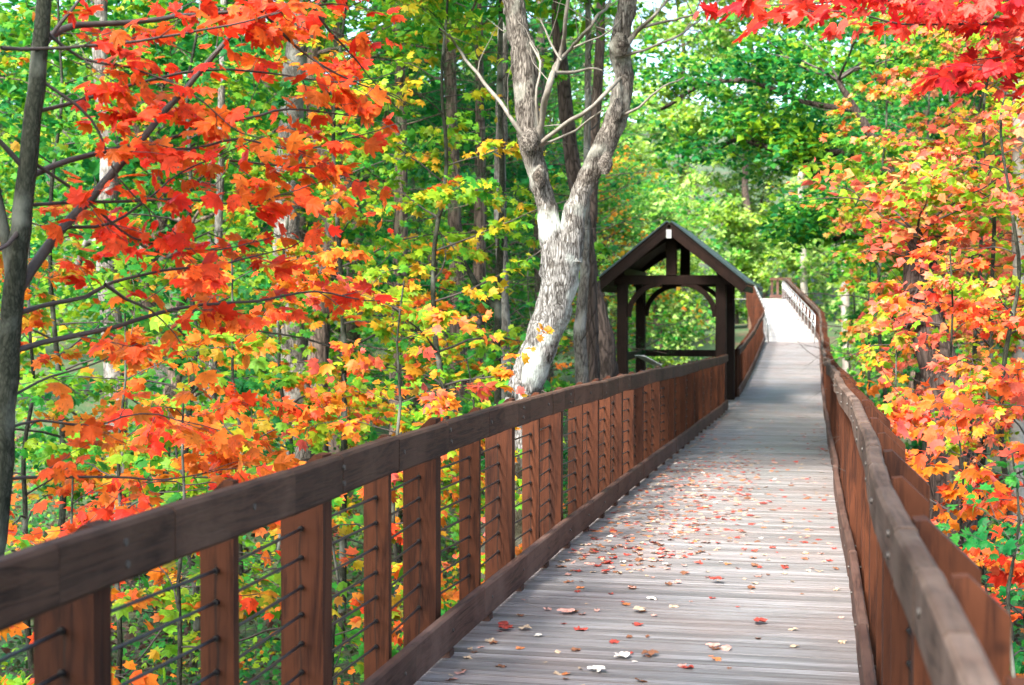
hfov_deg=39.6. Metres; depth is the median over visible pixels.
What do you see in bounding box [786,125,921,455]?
maple sapling
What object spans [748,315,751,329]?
boardwalk substructure
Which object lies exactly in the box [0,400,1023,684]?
undergrowth
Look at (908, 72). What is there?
maple sapling
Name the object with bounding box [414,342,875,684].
boardwalk deck
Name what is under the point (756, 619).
fallen leaf
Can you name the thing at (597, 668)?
fallen leaf
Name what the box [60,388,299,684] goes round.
maple sapling
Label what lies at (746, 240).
tree
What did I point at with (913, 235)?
tree
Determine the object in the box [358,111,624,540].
maple sapling
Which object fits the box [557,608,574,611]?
fallen leaf
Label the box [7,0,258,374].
tree
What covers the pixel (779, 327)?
ramp deck
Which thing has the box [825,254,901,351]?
tree
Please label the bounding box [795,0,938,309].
tree
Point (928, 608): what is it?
railing
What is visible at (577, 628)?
fallen leaf
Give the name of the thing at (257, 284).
maple sapling
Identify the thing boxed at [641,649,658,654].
fallen leaf
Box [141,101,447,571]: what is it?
maple sapling
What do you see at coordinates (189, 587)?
brush
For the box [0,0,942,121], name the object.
sky
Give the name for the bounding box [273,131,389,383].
tree
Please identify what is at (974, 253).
tree
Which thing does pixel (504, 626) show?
fallen leaf
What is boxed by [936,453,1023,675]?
shrub
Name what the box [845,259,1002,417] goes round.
tree
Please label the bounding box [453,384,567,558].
shrub
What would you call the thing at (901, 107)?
tree
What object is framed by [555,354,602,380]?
maple sapling
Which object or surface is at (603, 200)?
pine tree
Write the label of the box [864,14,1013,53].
tree
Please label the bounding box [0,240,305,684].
maple sapling
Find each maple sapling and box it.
[0,0,257,537]
[0,201,199,678]
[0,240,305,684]
[0,469,178,684]
[15,0,384,682]
[31,237,402,654]
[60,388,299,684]
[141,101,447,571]
[143,0,539,648]
[162,515,446,684]
[251,273,527,684]
[252,0,619,419]
[273,174,511,562]
[332,323,564,611]
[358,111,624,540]
[441,248,577,495]
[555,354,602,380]
[750,0,996,414]
[781,181,912,411]
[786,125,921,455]
[810,309,1011,571]
[813,218,1023,619]
[821,0,1023,590]
[829,0,1012,468]
[831,1,1023,517]
[865,21,1023,642]
[895,360,1023,624]
[897,51,1023,433]
[900,380,1023,675]
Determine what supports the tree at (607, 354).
on the ground
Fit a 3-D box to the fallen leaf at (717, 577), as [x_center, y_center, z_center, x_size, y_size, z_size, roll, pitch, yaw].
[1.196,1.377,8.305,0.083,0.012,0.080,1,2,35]
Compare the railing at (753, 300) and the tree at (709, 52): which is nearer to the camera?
the railing at (753, 300)
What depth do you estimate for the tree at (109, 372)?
18.35 m
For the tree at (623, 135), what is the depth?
50.52 m
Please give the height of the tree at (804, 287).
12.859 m
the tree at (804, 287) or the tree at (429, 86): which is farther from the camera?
the tree at (804, 287)
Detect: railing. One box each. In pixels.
[0,354,727,684]
[735,310,764,397]
[746,285,764,336]
[770,278,790,298]
[783,278,824,340]
[818,310,1023,684]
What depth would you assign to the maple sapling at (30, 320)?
11.02 m
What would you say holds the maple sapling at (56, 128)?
on the ground
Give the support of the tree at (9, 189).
on the ground
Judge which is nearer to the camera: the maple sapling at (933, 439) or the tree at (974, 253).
the maple sapling at (933, 439)
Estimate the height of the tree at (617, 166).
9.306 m
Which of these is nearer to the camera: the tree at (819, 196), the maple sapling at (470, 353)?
the maple sapling at (470, 353)
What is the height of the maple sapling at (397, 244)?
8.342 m
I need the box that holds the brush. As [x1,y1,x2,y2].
[0,479,483,684]
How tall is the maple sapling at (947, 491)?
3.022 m
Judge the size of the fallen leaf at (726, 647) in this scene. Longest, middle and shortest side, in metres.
0.063 x 0.060 x 0.010 m
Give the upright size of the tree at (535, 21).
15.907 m
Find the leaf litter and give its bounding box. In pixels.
[589,401,834,545]
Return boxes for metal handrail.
[754,286,768,342]
[782,281,814,342]
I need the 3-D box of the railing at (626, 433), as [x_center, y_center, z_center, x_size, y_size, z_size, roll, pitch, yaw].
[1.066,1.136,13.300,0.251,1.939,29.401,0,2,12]
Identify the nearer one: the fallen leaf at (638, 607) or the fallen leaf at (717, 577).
the fallen leaf at (638, 607)
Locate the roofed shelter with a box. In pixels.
[599,220,756,400]
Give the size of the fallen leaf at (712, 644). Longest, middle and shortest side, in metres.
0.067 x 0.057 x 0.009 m
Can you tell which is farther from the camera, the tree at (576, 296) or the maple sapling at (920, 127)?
the tree at (576, 296)
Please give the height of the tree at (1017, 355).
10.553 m
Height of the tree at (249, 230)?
11.374 m
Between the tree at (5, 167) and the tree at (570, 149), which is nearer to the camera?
the tree at (570, 149)
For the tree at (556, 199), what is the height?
10.886 m
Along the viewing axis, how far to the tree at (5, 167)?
40.92 m
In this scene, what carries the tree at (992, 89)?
on the ground
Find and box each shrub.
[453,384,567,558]
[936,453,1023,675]
[981,553,1023,675]
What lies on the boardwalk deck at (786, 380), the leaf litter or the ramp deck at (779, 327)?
the leaf litter
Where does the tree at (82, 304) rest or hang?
on the ground
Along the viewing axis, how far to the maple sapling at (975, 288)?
10.87 m
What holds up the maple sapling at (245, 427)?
on the ground
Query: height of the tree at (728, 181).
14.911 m
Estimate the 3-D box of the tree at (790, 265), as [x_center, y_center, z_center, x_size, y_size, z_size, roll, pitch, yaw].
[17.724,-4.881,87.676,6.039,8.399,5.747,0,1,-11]
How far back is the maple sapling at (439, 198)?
14.15 m
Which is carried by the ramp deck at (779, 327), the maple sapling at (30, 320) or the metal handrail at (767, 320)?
the metal handrail at (767, 320)
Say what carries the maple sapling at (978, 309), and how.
on the ground
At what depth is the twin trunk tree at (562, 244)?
13.06 m
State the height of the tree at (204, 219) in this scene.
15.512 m
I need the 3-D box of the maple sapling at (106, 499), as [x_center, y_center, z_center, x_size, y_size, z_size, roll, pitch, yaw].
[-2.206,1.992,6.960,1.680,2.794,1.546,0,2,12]
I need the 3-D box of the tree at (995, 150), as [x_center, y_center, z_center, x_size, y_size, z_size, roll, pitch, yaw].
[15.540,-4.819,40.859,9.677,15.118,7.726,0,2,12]
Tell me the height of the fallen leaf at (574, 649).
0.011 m
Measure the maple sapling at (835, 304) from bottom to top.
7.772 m
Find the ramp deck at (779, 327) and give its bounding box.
[689,299,818,341]
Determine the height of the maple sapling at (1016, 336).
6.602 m
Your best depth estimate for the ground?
38.07 m
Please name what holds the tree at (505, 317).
on the ground
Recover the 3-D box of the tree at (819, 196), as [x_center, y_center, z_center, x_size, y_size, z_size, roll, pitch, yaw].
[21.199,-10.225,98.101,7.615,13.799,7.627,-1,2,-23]
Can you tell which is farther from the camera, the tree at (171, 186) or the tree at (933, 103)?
the tree at (171, 186)
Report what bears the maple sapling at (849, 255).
on the ground
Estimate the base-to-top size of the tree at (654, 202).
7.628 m
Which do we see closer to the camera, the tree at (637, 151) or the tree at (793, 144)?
the tree at (793, 144)
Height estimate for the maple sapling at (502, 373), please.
3.552 m
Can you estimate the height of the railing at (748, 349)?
2.299 m
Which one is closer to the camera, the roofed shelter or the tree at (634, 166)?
the roofed shelter
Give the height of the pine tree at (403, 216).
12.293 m
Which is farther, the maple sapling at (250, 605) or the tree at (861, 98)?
the tree at (861, 98)
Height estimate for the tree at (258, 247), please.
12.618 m
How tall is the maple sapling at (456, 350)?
5.388 m
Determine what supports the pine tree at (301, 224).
on the ground
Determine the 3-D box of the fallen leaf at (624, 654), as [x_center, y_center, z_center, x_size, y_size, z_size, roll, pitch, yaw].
[0.499,1.423,6.485,0.080,0.015,0.096,1,2,25]
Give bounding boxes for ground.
[0,115,1023,684]
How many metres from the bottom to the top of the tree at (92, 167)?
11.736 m
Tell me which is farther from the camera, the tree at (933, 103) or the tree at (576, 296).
the tree at (576, 296)
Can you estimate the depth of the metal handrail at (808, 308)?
58.61 m
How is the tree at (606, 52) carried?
on the ground
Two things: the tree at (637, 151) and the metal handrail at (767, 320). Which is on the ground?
the tree at (637, 151)
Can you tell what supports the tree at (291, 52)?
on the ground
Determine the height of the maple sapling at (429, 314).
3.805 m
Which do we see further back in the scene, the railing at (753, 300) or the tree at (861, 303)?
the railing at (753, 300)
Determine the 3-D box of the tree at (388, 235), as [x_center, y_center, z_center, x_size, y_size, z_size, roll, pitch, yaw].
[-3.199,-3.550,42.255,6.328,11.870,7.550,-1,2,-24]
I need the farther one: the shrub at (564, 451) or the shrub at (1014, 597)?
the shrub at (564, 451)
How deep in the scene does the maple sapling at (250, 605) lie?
7.77 m
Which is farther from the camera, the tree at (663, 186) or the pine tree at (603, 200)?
the tree at (663, 186)
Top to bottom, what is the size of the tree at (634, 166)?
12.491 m
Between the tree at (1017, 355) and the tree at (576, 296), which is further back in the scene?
the tree at (576, 296)
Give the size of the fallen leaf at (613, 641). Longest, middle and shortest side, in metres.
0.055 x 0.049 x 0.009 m
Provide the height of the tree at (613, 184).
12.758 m
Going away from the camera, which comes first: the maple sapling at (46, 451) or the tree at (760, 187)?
the maple sapling at (46, 451)
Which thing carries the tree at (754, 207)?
on the ground
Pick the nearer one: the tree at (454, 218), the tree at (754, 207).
the tree at (454, 218)
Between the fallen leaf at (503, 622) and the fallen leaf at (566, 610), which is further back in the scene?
the fallen leaf at (566, 610)
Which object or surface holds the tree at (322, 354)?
on the ground
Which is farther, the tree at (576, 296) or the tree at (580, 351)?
the tree at (576, 296)
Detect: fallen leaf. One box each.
[498,621,509,624]
[498,624,513,628]
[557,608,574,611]
[570,647,581,650]
[574,626,587,629]
[587,665,605,671]
[609,639,618,643]
[614,651,629,657]
[633,606,645,609]
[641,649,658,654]
[706,643,719,645]
[710,576,723,579]
[719,645,731,650]
[753,617,767,621]
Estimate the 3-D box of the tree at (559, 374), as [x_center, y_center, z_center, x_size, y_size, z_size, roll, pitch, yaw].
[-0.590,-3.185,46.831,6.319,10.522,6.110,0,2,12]
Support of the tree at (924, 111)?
on the ground
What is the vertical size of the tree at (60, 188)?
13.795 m
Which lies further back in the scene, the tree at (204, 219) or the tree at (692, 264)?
the tree at (692, 264)
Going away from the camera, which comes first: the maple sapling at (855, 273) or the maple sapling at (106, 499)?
the maple sapling at (106, 499)
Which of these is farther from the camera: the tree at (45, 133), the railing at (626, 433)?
the tree at (45, 133)
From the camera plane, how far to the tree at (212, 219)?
61.92 m
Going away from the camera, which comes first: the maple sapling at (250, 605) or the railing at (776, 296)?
the maple sapling at (250, 605)
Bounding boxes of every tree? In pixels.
[0,0,91,378]
[0,0,319,473]
[0,0,394,553]
[0,0,425,555]
[0,32,61,306]
[0,41,87,278]
[0,110,123,331]
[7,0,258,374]
[39,9,207,300]
[51,0,277,350]
[70,0,170,585]
[97,0,264,489]
[160,2,267,313]
[165,0,419,413]
[165,95,265,272]
[198,4,427,423]
[201,1,549,452]
[202,49,343,338]
[211,0,498,512]
[259,0,527,521]
[263,0,609,419]
[272,0,321,461]
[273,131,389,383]
[307,0,583,483]
[318,29,464,417]
[321,0,646,393]
[356,0,583,494]
[380,0,642,412]
[387,49,470,363]
[412,0,689,406]
[413,51,631,391]
[419,0,523,507]
[420,0,720,581]
[423,0,641,391]
[429,102,576,389]
[447,7,537,398]
[495,43,662,385]
[506,0,645,384]
[514,144,709,389]
[518,0,599,381]
[518,123,633,351]
[522,0,696,370]
[525,74,700,344]
[546,0,686,238]
[547,1,640,380]
[600,186,732,372]
[608,122,653,256]
[609,0,995,455]
[613,0,750,298]
[615,86,754,321]
[622,170,722,329]
[625,202,714,342]
[634,0,840,321]
[692,0,1023,109]
[693,193,786,324]
[698,110,780,292]
[704,109,818,298]
[753,197,839,320]
[764,91,870,320]
[772,117,870,291]
[773,67,900,372]
[775,3,1012,440]
[786,132,1023,553]
[792,109,809,295]
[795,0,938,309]
[825,40,945,190]
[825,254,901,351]
[828,0,1012,422]
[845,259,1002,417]
[850,47,982,330]
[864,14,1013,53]
[898,100,1012,399]
[918,46,1012,331]
[941,41,1012,291]
[953,36,1023,556]
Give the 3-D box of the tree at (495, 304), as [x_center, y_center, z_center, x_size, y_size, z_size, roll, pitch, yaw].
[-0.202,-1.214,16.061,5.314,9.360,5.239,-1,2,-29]
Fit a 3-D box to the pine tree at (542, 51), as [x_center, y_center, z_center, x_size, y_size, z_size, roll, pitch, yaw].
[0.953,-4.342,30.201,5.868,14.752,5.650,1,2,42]
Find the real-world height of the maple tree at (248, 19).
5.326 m
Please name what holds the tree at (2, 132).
on the ground
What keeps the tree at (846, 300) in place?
on the ground
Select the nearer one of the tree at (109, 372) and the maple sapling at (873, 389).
the maple sapling at (873, 389)
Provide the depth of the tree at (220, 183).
15.95 m
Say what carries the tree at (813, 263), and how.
on the ground
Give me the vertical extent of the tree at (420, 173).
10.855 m
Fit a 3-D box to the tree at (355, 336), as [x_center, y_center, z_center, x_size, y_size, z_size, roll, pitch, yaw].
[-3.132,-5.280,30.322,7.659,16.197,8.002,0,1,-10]
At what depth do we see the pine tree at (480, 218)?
25.58 m
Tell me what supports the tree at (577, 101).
on the ground
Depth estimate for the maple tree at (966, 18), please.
6.32 m
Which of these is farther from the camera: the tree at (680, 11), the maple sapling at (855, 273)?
the tree at (680, 11)
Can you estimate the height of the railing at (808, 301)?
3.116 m

